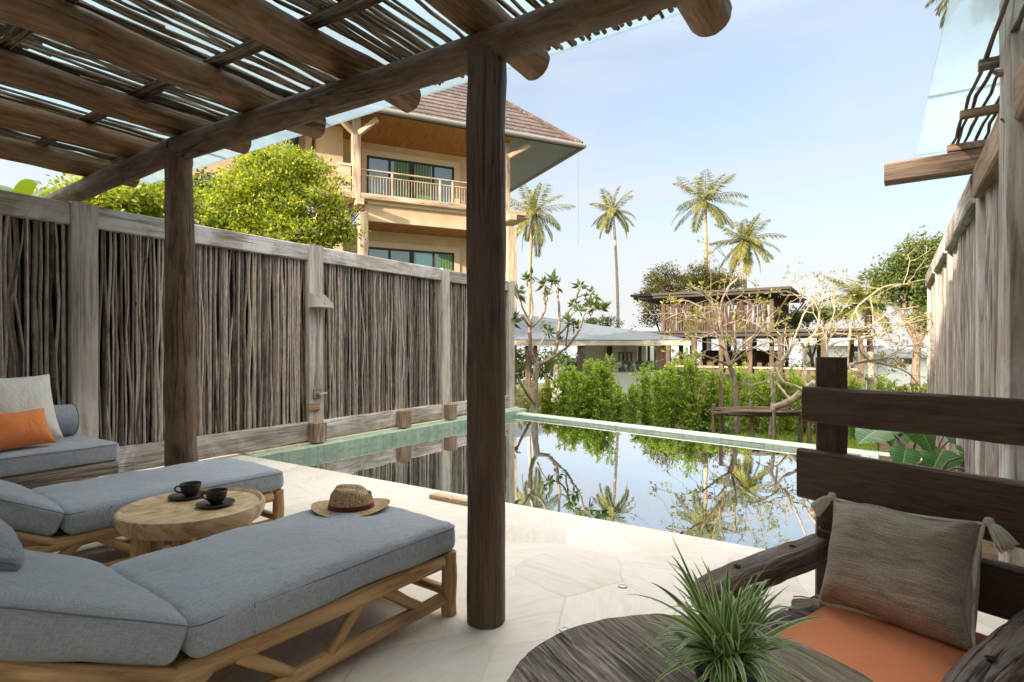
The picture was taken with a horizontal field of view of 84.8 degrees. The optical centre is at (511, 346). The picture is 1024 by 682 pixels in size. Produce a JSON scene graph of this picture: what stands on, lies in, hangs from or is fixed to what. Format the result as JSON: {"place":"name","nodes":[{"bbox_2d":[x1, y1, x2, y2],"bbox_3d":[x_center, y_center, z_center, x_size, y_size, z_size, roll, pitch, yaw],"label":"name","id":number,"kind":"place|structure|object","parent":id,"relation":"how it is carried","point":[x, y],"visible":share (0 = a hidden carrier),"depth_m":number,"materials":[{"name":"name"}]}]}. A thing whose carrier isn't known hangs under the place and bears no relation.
{"place":"outdoors","nodes":[
{"label":"outdoors","id":0,"kind":"place"},
{"bbox_2d":[0,0,971,346],"label":"sky","id":1,"kind":"structure","parent":0,"point":[807,102],"materials":[{"name":"blue"}]},
{"bbox_2d":[54,454,1007,681],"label":"deck","id":2,"kind":"structure","parent":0,"point":[567,570],"depth_m":2.91,"materials":[{"name":"beige stone"}]},
{"bbox_2d":[0,434,118,489],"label":"daybed","id":3,"kind":"object","parent":2,"relation":"on","point":[72,458],"visible":0.88,"depth_m":4.28,"materials":[{"name":"grey fabric"}]},
{"bbox_2d":[0,408,56,450],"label":"orange pillow","id":4,"kind":"object","parent":3,"relation":"on","point":[24,428],"visible":1,"depth_m":4.20,"materials":[{"name":"fabric"}]},
{"bbox_2d":[0,374,62,438],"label":"cream pillow","id":5,"kind":"object","parent":3,"relation":"on","point":[20,394],"visible":0.73,"depth_m":4.44,"materials":[{"name":"fabric"}]},
{"bbox_2d":[54,404,78,435],"bbox_3d":[-4.149,0.640,4.454,0.274,0.274,1.110,0,0,33],"label":"bolster","id":6,"kind":"object","parent":3,"relation":"on","point":[67,416],"visible":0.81,"depth_m":4.80,"materials":[{"name":"grey fabric"}]},
{"bbox_2d":[0,457,283,566],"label":"sun lounger","id":7,"kind":"object","parent":2,"relation":"on","point":[68,518],"visible":0.67,"depth_m":3.04,"materials":[{"name":"grey fabric"}]},
{"bbox_2d":[113,488,264,558],"bbox_3d":[-1.635,1.032,2.882,0.674,0.450,0.677,0,0,33],"label":"coffee table","id":8,"kind":"object","parent":2,"relation":"on","point":[149,525],"visible":0.55,"depth_m":2.71,"materials":[{"name":"brown wood"}]},
{"bbox_2d":[168,490,204,499],"bbox_3d":[-1.767,0.814,3.053,0.184,0.017,0.184,0,0,33],"label":"saucer","id":9,"kind":"object","parent":8,"relation":"on","point":[177,496],"visible":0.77,"depth_m":3.04,"materials":[{"name":"black ceramic"}]},
{"bbox_2d":[174,481,201,496],"bbox_3d":[-1.758,0.780,3.060,0.119,0.069,0.107,0,0,24],"label":"coffee cup","id":10,"kind":"object","parent":9,"relation":"on","point":[190,489],"visible":1,"depth_m":3.03,"materials":[{"name":"black ceramic"}]},
{"bbox_2d":[195,497,234,507],"bbox_3d":[-1.535,0.814,2.903,0.184,0.017,0.184,0,0,33],"label":"saucer","id":11,"kind":"object","parent":8,"relation":"on","point":[207,504],"visible":0.74,"depth_m":2.89,"materials":[{"name":"black ceramic"}]},
{"bbox_2d":[201,488,227,504],"bbox_3d":[-1.538,0.780,2.904,0.119,0.069,0.107,0,0,-36],"label":"coffee cup","id":12,"kind":"object","parent":11,"relation":"on","point":[215,496],"visible":1,"depth_m":2.88,"materials":[{"name":"black ceramic"}]},
{"bbox_2d":[0,506,456,681],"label":"sun lounger","id":13,"kind":"object","parent":2,"relation":"on","point":[203,609],"visible":0.96,"depth_m":1.91,"materials":[{"name":"grey fabric"}]},
{"bbox_2d":[0,519,24,570],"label":"headrest pillow","id":14,"kind":"object","parent":13,"relation":"on","point":[12,555],"visible":0.96,"depth_m":1.51,"materials":[{"name":"grey fabric"}]},
{"bbox_2d":[311,484,389,517],"bbox_3d":[-0.805,0.756,2.808,0.384,0.115,0.330,0,0,-8],"label":"straw hat","id":15,"kind":"object","parent":13,"relation":"on","point":[352,498],"visible":1,"depth_m":2.75,"materials":[{"name":"beige wicker"}]},
{"bbox_2d":[0,190,514,480],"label":"stick fence","id":16,"kind":"object","parent":2,"relation":"on","point":[82,294],"visible":0.72,"depth_m":6.38,"materials":[{"name":"grey wood"}]},
{"bbox_2d":[308,292,333,411],"bbox_3d":[-2.465,0.065,7.229,0.153,1.530,0.290,0,0,33],"label":"outdoor shower","id":17,"kind":"object","parent":16,"relation":"attached to","point":[320,301],"visible":1,"depth_m":7.23,"materials":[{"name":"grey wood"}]},
{"bbox_2d":[0,0,731,629],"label":"pergola","id":18,"kind":"object","parent":2,"relation":"on","point":[100,96],"visible":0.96,"depth_m":3.00,"materials":[{"name":"brown wood"}]},
{"bbox_2d":[241,407,518,455],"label":"pool edge","id":19,"kind":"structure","parent":2,"relation":"on","point":[331,439],"depth_m":7.69,"materials":[{"name":"beige stone"}]},
{"bbox_2d":[429,492,466,504],"bbox_3d":[-0.396,1.231,4.473,0.620,0.035,0.091,0,0,33],"label":"timber board","id":20,"kind":"object","parent":2,"relation":"on","point":[449,498],"visible":0.57,"depth_m":4.51,"materials":[{"name":"brown wood"}]},
{"bbox_2d":[559,626,569,631],"bbox_3d":[0.232,1.247,2.471,0.052,0.004,0.052,0,0,33],"label":"floor light","id":21,"kind":"object","parent":2,"relation":"on","point":[562,628],"visible":0.68,"depth_m":2.47,"materials":[{"name":"metal"}]},
{"bbox_2d":[618,584,627,587],"bbox_3d":[0.576,1.247,2.918,0.052,0.004,0.052,0,0,33],"label":"floor light","id":22,"kind":"object","parent":2,"relation":"on","point":[622,586],"visible":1,"depth_m":2.91,"materials":[{"name":"metal"}]},
{"bbox_2d":[507,614,873,681],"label":"round table","id":23,"kind":"object","parent":2,"relation":"on","point":[601,650],"visible":0.68,"depth_m":1.25,"materials":[{"name":"brown wood"}]},
{"bbox_2d":[625,535,838,681],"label":"spider plant","id":24,"kind":"object","parent":23,"relation":"on","point":[729,642],"visible":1,"depth_m":1.09,"materials":[{"name":"green plant"}]},
{"bbox_2d":[690,357,1023,681],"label":"armchair","id":25,"kind":"object","parent":2,"relation":"on","point":[834,407],"visible":0.52,"depth_m":1.69,"materials":[{"name":"brown wood"}]},
{"bbox_2d":[777,605,987,681],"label":"seat cushion","id":26,"kind":"object","parent":25,"relation":"on","point":[875,649],"visible":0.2,"depth_m":1.47,"materials":[{"name":"orange fabric"}]},
{"bbox_2d":[791,492,1018,650],"bbox_3d":[1.125,0.652,1.637,0.283,0.381,0.545,0,0,-37],"label":"tassel pillow","id":27,"kind":"object","parent":26,"relation":"on","point":[917,573],"visible":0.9,"depth_m":1.53,"materials":[{"name":"fabric"}]},
{"bbox_2d":[925,0,1023,566],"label":"branch wall","id":28,"kind":"structure","parent":2,"relation":"on","point":[974,280],"depth_m":3.74,"materials":[{"name":"grey wood"}]},
{"bbox_2d":[884,0,1023,185],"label":"side trellis","id":29,"kind":"object","parent":28,"relation":"attached to","point":[962,108],"visible":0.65,"depth_m":3.80,"materials":[{"name":"beige wood"}]},
{"bbox_2d":[285,417,815,548],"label":"pool water","id":30,"kind":"structure","parent":0,"point":[738,493],"depth_m":5.97,"materials":[{"name":"liquid"}]},
{"bbox_2d":[238,383,913,453],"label":"garden ground","id":31,"kind":"structure","parent":0,"point":[541,386],"depth_m":12.12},
{"bbox_2d":[0,179,57,196],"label":"banana plant","id":32,"kind":"object","parent":31,"relation":"on","point":[26,186],"visible":0.09,"depth_m":10.21,"materials":[{"name":"green plant"}]},
{"bbox_2d":[34,173,198,218],"bbox_3d":[-8.609,-1.004,12.372,3.312,6.221,3.138,0,0,33],"label":"leafy tree","id":33,"kind":"object","parent":31,"relation":"on","point":[141,198],"visible":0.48,"depth_m":11.62,"materials":[{"name":"green plant"}]},
{"bbox_2d":[154,166,259,228],"bbox_3d":[-8.719,-1.592,16.059,4.560,7.408,2.818,0,0,10],"label":"leafy tree","id":34,"kind":"object","parent":31,"relation":"on","point":[203,179],"visible":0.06,"depth_m":15.69,"materials":[{"name":"green plant"}]},
{"bbox_2d":[193,140,370,251],"bbox_3d":[-5.493,-1.505,12.957,4.123,7.227,3.352,0,0,33],"label":"leafy tree","id":35,"kind":"object","parent":31,"relation":"on","point":[274,178],"visible":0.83,"depth_m":12.48,"materials":[{"name":"green plant"}]},
{"bbox_2d":[155,83,585,392],"bbox_3d":[-8.624,-7.402,30.569,20.044,19.503,15.454,0,0,-25],"label":"villa","id":36,"kind":"object","parent":31,"relation":"on","point":[407,191],"visible":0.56,"depth_m":26.48,"materials":[{"name":"beige paint"}]},
{"bbox_2d":[258,137,298,160],"bbox_3d":[-10.311,-7.950,24.429,1.900,2.800,0.065,0,0,-25],"label":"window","id":37,"kind":"structure","parent":36,"relation":"in","point":[295,141],"depth_m":24.67,"materials":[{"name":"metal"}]},
{"bbox_2d":[361,148,459,203],"bbox_3d":[-4.825,-7.915,27.170,4.850,2.630,0.070,0,0,-25],"label":"window","id":38,"kind":"structure","parent":36,"relation":"in","point":[370,159],"depth_m":27.07,"materials":[{"name":"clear glass"}]},
{"bbox_2d":[368,241,459,271],"bbox_3d":[-4.825,-3.800,27.170,4.850,2.300,0.070,0,0,-25],"label":"window","id":39,"kind":"structure","parent":36,"relation":"in","point":[426,255],"depth_m":27.30,"materials":[{"name":"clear glass"}]},
{"bbox_2d":[515,383,554,413],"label":"dry bush","id":40,"kind":"object","parent":31,"relation":"on","point":[526,406],"visible":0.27,"depth_m":12.59,"materials":[{"name":"green plant"}]},
{"bbox_2d":[510,182,575,388],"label":"coconut palm","id":41,"kind":"object","parent":31,"relation":"on","point":[533,210],"visible":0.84,"depth_m":47.81,"materials":[{"name":"green plant"}]},
{"bbox_2d":[533,351,558,393],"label":"fan palm","id":42,"kind":"object","parent":31,"relation":"on","point":[547,366],"visible":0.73,"depth_m":21.53,"materials":[{"name":"green plant"}]},
{"bbox_2d":[538,377,565,416],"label":"hedge shrub","id":43,"kind":"object","parent":31,"relation":"on","point":[546,403],"visible":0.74,"depth_m":12.36,"materials":[{"name":"green plant"}]},
{"bbox_2d":[512,267,610,413],"bbox_3d":[0.940,0.031,12.225,2.726,3.614,1.801,0,0,-13],"label":"frangipani tree","id":44,"kind":"object","parent":31,"relation":"on","point":[589,303],"visible":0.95,"depth_m":12.15,"materials":[{"name":"green plant"}]},
{"bbox_2d":[551,361,579,416],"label":"hedge shrub","id":45,"kind":"object","parent":31,"relation":"on","point":[563,378],"visible":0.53,"depth_m":12.73,"materials":[{"name":"green plant"}]},
{"bbox_2d":[557,363,596,418],"bbox_3d":[1.458,1.089,12.277,0.813,1.467,0.832,0,0,27],"label":"hedge shrub","id":46,"kind":"object","parent":31,"relation":"on","point":[575,397],"visible":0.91,"depth_m":12.20,"materials":[{"name":"green plant"}]},
{"bbox_2d":[575,358,600,419],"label":"hedge shrub","id":47,"kind":"object","parent":31,"relation":"on","point":[586,366],"visible":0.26,"depth_m":12.67,"materials":[{"name":"green plant"}]},
{"bbox_2d":[579,314,624,327],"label":"leafy tree","id":48,"kind":"object","parent":31,"relation":"on","point":[596,321],"visible":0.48,"depth_m":49.67,"materials":[{"name":"green plant"}]},
{"bbox_2d":[515,314,690,404],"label":"open pavilion","id":49,"kind":"structure","parent":31,"relation":"on","point":[595,340],"depth_m":23.60,"materials":[{"name":"metal"}]},
{"bbox_2d":[588,350,618,388],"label":"fan palm","id":50,"kind":"object","parent":31,"relation":"on","point":[598,357],"visible":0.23,"depth_m":21.60,"materials":[{"name":"green plant"}]},
{"bbox_2d":[587,353,621,422],"bbox_3d":[1.979,0.972,12.141,0.842,1.701,0.802,0,0,-8],"label":"hedge shrub","id":51,"kind":"object","parent":31,"relation":"on","point":[604,407],"visible":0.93,"depth_m":12.10,"materials":[{"name":"green plant"}]},
{"bbox_2d":[590,185,635,327],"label":"coconut palm","id":52,"kind":"object","parent":31,"relation":"on","point":[613,212],"visible":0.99,"depth_m":49.88,"materials":[{"name":"green plant"}]},
{"bbox_2d":[606,379,628,422],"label":"hedge shrub","id":53,"kind":"object","parent":31,"relation":"on","point":[619,413],"visible":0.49,"depth_m":12.45,"materials":[{"name":"green plant"}]},
{"bbox_2d":[618,352,624,360],"bbox_3d":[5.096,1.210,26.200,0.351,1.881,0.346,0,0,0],"label":"bar stool","id":54,"kind":"object","parent":31,"relation":"on","point":[622,356],"visible":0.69,"depth_m":26.10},
{"bbox_2d":[626,352,632,360],"bbox_3d":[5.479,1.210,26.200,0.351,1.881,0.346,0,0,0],"label":"bar stool","id":55,"kind":"object","parent":31,"relation":"on","point":[630,356],"visible":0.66,"depth_m":26.10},
{"bbox_2d":[619,382,644,424],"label":"hedge shrub","id":56,"kind":"object","parent":31,"relation":"on","point":[630,409],"visible":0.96,"depth_m":12.00,"materials":[{"name":"green plant"}]},
{"bbox_2d":[630,362,656,425],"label":"hedge shrub","id":57,"kind":"object","parent":31,"relation":"on","point":[644,379],"visible":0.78,"depth_m":12.36,"materials":[{"name":"green plant"}]},
{"bbox_2d":[644,369,679,428],"bbox_3d":[3.171,1.128,11.937,0.787,1.389,0.769,0,0,11],"label":"hedge shrub","id":58,"kind":"object","parent":31,"relation":"on","point":[661,412],"visible":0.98,"depth_m":11.80,"materials":[{"name":"green plant"}]},
{"bbox_2d":[632,260,694,330],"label":"leafy tree","id":59,"kind":"object","parent":31,"relation":"on","point":[662,284],"visible":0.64,"depth_m":41.12,"materials":[{"name":"green plant"}]},
{"bbox_2d":[517,345,810,386],"bbox_3d":[10.395,1.318,40.213,33.074,3.602,9.542,0,0,-33],"label":"shrubbery","id":60,"kind":"object","parent":31,"relation":"on","point":[521,364],"visible":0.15,"depth_m":30.90,"materials":[{"name":"green plant"}]},
{"bbox_2d":[660,364,690,428],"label":"hedge shrub","id":61,"kind":"object","parent":31,"relation":"on","point":[670,368],"visible":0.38,"depth_m":12.20,"materials":[{"name":"green plant"}]},
{"bbox_2d":[667,347,710,430],"bbox_3d":[3.720,0.911,11.790,0.859,1.823,0.902,0,0,-13],"label":"hedge shrub","id":62,"kind":"object","parent":31,"relation":"on","point":[689,404],"visible":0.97,"depth_m":11.69,"materials":[{"name":"green plant"}]},
{"bbox_2d":[692,366,718,429],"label":"hedge shrub","id":63,"kind":"object","parent":31,"relation":"on","point":[702,414],"visible":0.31,"depth_m":12.09,"materials":[{"name":"green plant"}]},
{"bbox_2d":[671,169,748,349],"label":"coconut palm","id":64,"kind":"object","parent":31,"relation":"on","point":[704,204],"visible":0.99,"depth_m":47.86,"materials":[{"name":"green plant"}]},
{"bbox_2d":[681,259,746,349],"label":"leafy tree","id":65,"kind":"object","parent":31,"relation":"on","point":[705,276],"visible":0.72,"depth_m":43.46,"materials":[{"name":"green plant"}]},
{"bbox_2d":[702,369,734,432],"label":"hedge shrub","id":66,"kind":"object","parent":31,"relation":"on","point":[714,391],"visible":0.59,"depth_m":11.62,"materials":[{"name":"green plant"}]},
{"bbox_2d":[630,236,810,433],"bbox_3d":[3.887,-0.216,10.380,2.928,3.749,3.259,0,0,33],"label":"frangipani tree","id":67,"kind":"object","parent":31,"relation":"on","point":[737,424],"visible":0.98,"depth_m":10.41,"materials":[{"name":"beige plant"}]},
{"bbox_2d":[725,360,751,426],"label":"hedge shrub","id":68,"kind":"object","parent":31,"relation":"on","point":[738,372],"visible":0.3,"depth_m":11.95,"materials":[{"name":"green plant"}]},
{"bbox_2d":[709,213,786,348],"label":"coconut palm","id":69,"kind":"object","parent":31,"relation":"on","point":[747,243],"visible":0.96,"depth_m":45.50,"materials":[{"name":"green plant"}]},
{"bbox_2d":[630,286,870,396],"bbox_3d":[14.542,-0.041,35.719,14.024,6.383,11.523,0,0,33],"label":"tower bar","id":70,"kind":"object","parent":31,"relation":"on","point":[759,359],"visible":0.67,"depth_m":32.66,"materials":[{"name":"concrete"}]},
{"bbox_2d":[731,373,770,433],"bbox_3d":[4.976,1.167,11.503,0.743,1.310,0.726,0,0,-1],"label":"hedge shrub","id":71,"kind":"object","parent":31,"relation":"on","point":[760,388],"visible":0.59,"depth_m":11.45,"materials":[{"name":"green plant"}]},
{"bbox_2d":[708,376,811,443],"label":"stick platform","id":72,"kind":"structure","parent":31,"relation":"on","point":[751,411],"depth_m":9.97,"materials":[{"name":"brown wood"}]},
{"bbox_2d":[757,368,783,430],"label":"hedge shrub","id":73,"kind":"object","parent":31,"relation":"on","point":[762,375],"visible":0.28,"depth_m":11.88,"materials":[{"name":"green plant"}]},
{"bbox_2d":[768,366,803,434],"bbox_3d":[5.553,1.100,11.367,0.680,1.443,0.714,0,0,-44],"label":"hedge shrub","id":74,"kind":"object","parent":31,"relation":"on","point":[786,424],"visible":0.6,"depth_m":11.31,"materials":[{"name":"green plant"}]},
{"bbox_2d":[788,373,806,431],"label":"hedge shrub","id":75,"kind":"object","parent":31,"relation":"on","point":[800,382],"visible":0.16,"depth_m":11.73,"materials":[{"name":"green plant"}]},
{"bbox_2d":[804,375,815,433],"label":"hedge shrub","id":76,"kind":"object","parent":31,"relation":"on","point":[813,427],"visible":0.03,"depth_m":11.25,"materials":[{"name":"green plant"}]},
{"bbox_2d":[689,238,938,436],"bbox_3d":[5.426,-0.164,9.390,2.984,3.498,4.121,0,0,56],"label":"frangipani tree","id":77,"kind":"object","parent":31,"relation":"on","point":[793,398],"visible":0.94,"depth_m":9.40,"materials":[{"name":"beige plant"}]},
{"bbox_2d":[789,301,857,367],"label":"leafy tree","id":78,"kind":"object","parent":31,"relation":"on","point":[808,318],"visible":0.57,"depth_m":37.68,"materials":[{"name":"green plant"}]},
{"bbox_2d":[798,338,886,366],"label":"beach hut","id":79,"kind":"object","parent":31,"relation":"on","point":[831,353],"visible":0.2,"depth_m":44.40,"materials":[{"name":"white paint"}]},
{"bbox_2d":[847,367,853,431],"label":"hedge shrub","id":80,"kind":"object","parent":31,"relation":"on","point":[849,370],"visible":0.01,"depth_m":11.41,"materials":[{"name":"green plant"}]},
{"bbox_2d":[847,375,872,434],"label":"hedge shrub","id":81,"kind":"object","parent":31,"relation":"on","point":[853,384],"visible":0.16,"depth_m":11.01,"materials":[{"name":"green plant"}]},
{"bbox_2d":[819,268,910,389],"bbox_3d":[18.784,-0.568,30.116,4.178,6.990,4.218,0,0,-13],"label":"coconut palm","id":82,"kind":"object","parent":31,"relation":"on","point":[862,310],"visible":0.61,"depth_m":29.86,"materials":[{"name":"green plant"}]},
{"bbox_2d":[866,375,892,390],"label":"hedge shrub","id":83,"kind":"object","parent":31,"relation":"on","point":[881,381],"visible":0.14,"depth_m":11.41,"materials":[{"name":"green plant"}]},
{"bbox_2d":[846,349,926,391],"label":"beach hut","id":84,"kind":"object","parent":31,"relation":"on","point":[898,375],"visible":0.31,"depth_m":40.40,"materials":[{"name":"white paint"}]},
{"bbox_2d":[904,359,911,363],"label":"window","id":85,"kind":"structure","parent":84,"relation":"in","point":[906,360],"depth_m":40.37,"materials":[{"name":"glass"}]},
{"bbox_2d":[858,225,942,391],"bbox_3d":[17.497,-1.261,23.873,4.556,7.944,3.561,0,0,-19],"label":"leafy tree","id":86,"kind":"object","parent":31,"relation":"on","point":[898,275],"visible":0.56,"depth_m":23.85,"materials":[{"name":"green plant"}]},
{"bbox_2d":[889,378,918,434],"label":"hedge shrub","id":87,"kind":"object","parent":31,"relation":"on","point":[903,388],"visible":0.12,"depth_m":10.77,"materials":[{"name":"green plant"}]},
{"bbox_2d":[913,382,926,392],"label":"hedge shrub","id":88,"kind":"object","parent":31,"relation":"on","point":[923,388],"visible":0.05,"depth_m":11.11,"materials":[{"name":"green plant"}]},
{"bbox_2d":[925,0,948,29],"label":"coconut palm","id":89,"kind":"object","parent":31,"relation":"on","point":[939,8],"visible":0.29,"depth_m":27.87,"materials":[{"name":"green plant"}]},
{"bbox_2d":[517,347,926,382],"bbox_3d":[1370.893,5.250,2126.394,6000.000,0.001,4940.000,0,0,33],"label":"sea","id":90,"kind":"structure","parent":0,"point":[573,351],"depth_m":574.48,"materials":[{"name":"grey liquid"}]},
{"bbox_2d":[737,427,913,450],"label":"grass","id":91,"kind":"structure","parent":0,"point":[851,436],"depth_m":10.73,"materials":[{"name":"green plant"}]},
{"bbox_2d":[876,442,998,559],"bbox_3d":[3.920,1.419,5.238,0.851,0.242,5.547,0,0,33],"label":"planting bed","id":92,"kind":"object","parent":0,"point":[989,549],"visible":0.09,"depth_m":3.83,"materials":[{"name":"soil"}]},
{"bbox_2d":[855,428,964,469],"bbox_3d":[4.166,1.027,5.606,1.279,0.628,1.320,0,0,8],"label":"elephant ear plant","id":93,"kind":"object","parent":92,"relation":"on","point":[929,453],"visible":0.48,"depth_m":5.44,"materials":[{"name":"green plant"}]},
{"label":"pool basin","id":94,"kind":"structure","parent":0,"visible":0},
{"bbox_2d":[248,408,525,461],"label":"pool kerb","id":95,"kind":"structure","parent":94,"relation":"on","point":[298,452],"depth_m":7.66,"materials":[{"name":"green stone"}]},
{"bbox_2d":[516,412,921,459],"bbox_3d":[2.585,1.595,8.682,6.974,0.580,0.290,0,0,44],"label":"pool coping","id":96,"kind":"object","parent":94,"relation":"on","point":[728,438],"visible":0.17,"depth_m":8.49,"materials":[{"name":"white stone"}]},
{"bbox_2d":[861,451,878,458],"bbox_3d":[3.181,1.350,4.995,0.180,0.140,4.337,0,0,33],"label":"pool coping side","id":97,"kind":"object","parent":94,"relation":"on","point":[875,455],"visible":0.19,"depth_m":6.64,"materials":[{"name":"white stone"}]}
]}

